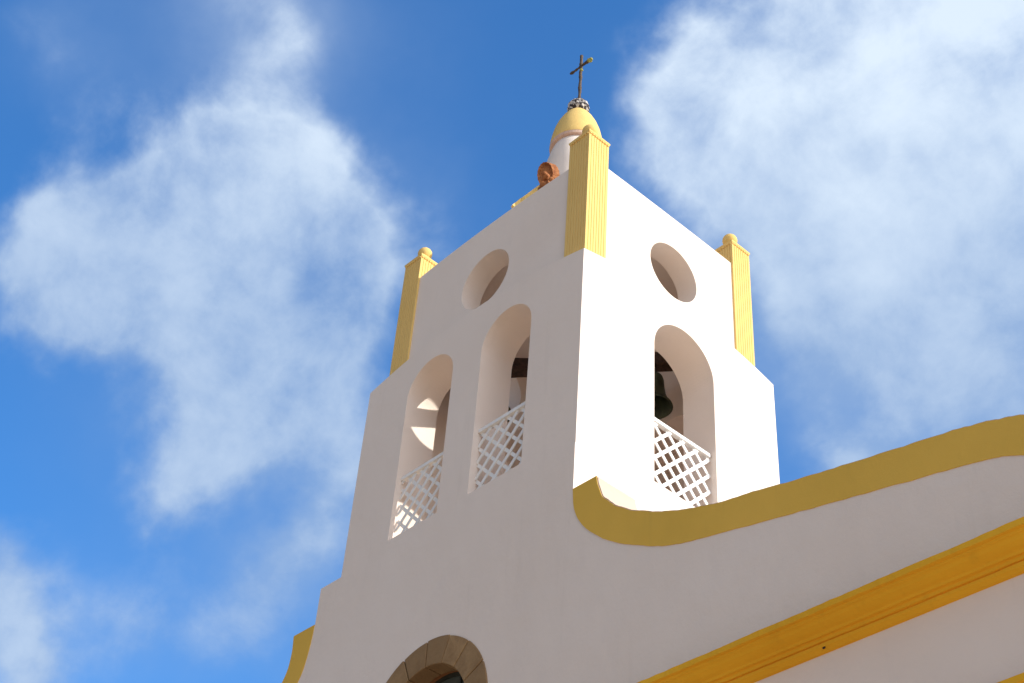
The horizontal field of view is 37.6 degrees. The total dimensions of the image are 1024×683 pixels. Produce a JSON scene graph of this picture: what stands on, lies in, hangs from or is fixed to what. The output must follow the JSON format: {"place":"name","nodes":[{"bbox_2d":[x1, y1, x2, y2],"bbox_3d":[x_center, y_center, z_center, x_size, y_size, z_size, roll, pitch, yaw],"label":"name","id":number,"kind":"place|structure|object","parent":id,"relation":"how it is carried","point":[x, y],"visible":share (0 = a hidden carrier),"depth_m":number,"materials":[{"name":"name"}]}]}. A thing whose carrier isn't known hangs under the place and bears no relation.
{"place":"outdoors","nodes":[
{"label":"outdoors","id":0,"kind":"place"},
{"bbox_2d":[0,0,1023,682],"label":"sky","id":1,"kind":"structure","parent":0,"point":[213,213],"materials":[{"name":"blue"}]},
{"bbox_2d":[537,162,559,189],"bbox_3d":[0.465,-2.141,19.880,0.267,0.584,0.273,33,-48,-29],"label":"shell ornament","id":2,"kind":"object","parent":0,"point":[547,172],"visible":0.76,"depth_m":19.93,"materials":[{"name":"ceramic"}]},
{"bbox_3d":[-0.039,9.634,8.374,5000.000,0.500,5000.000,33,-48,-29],"label":"ground","id":3,"kind":"structure","parent":0,"visible":0},
{"bbox_2d":[282,625,314,682],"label":"buttress wall","id":4,"kind":"structure","parent":3,"relation":"on","point":[296,672],"depth_m":17.88,"materials":[{"name":"yellow paint"}]},
{"bbox_2d":[305,108,779,682],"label":"bell tower","id":5,"kind":"structure","parent":3,"relation":"on","point":[575,304],"depth_m":17.75,"materials":[{"name":"white paint"}]},
{"bbox_2d":[386,635,487,682],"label":"window","id":6,"kind":"structure","parent":5,"relation":"in","point":[445,658],"depth_m":15.74,"materials":[{"name":"brown stone"}]},
{"bbox_2d":[567,55,592,111],"bbox_3d":[1.074,-4.034,23.643,0.377,1.433,0.370,1,-41,4],"label":"finial cross","id":7,"kind":"object","parent":5,"relation":"on","point":[578,102],"visible":0.62,"depth_m":23.42,"materials":[{"name":"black metal"}]},
{"bbox_2d":[654,367,672,418],"bbox_3d":[1.814,0.598,19.441,0.530,0.660,0.530,33,-48,-29],"label":"bell","id":8,"kind":"object","parent":5,"relation":"hanging from","point":[663,406],"visible":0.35,"depth_m":19.36,"materials":[{"name":"green metal"}]},
{"bbox_2d":[565,414,1023,682],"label":"church facade","id":9,"kind":"structure","parent":3,"relation":"on","point":[904,564],"depth_m":12.12,"materials":[{"name":"white paint"}]}
]}

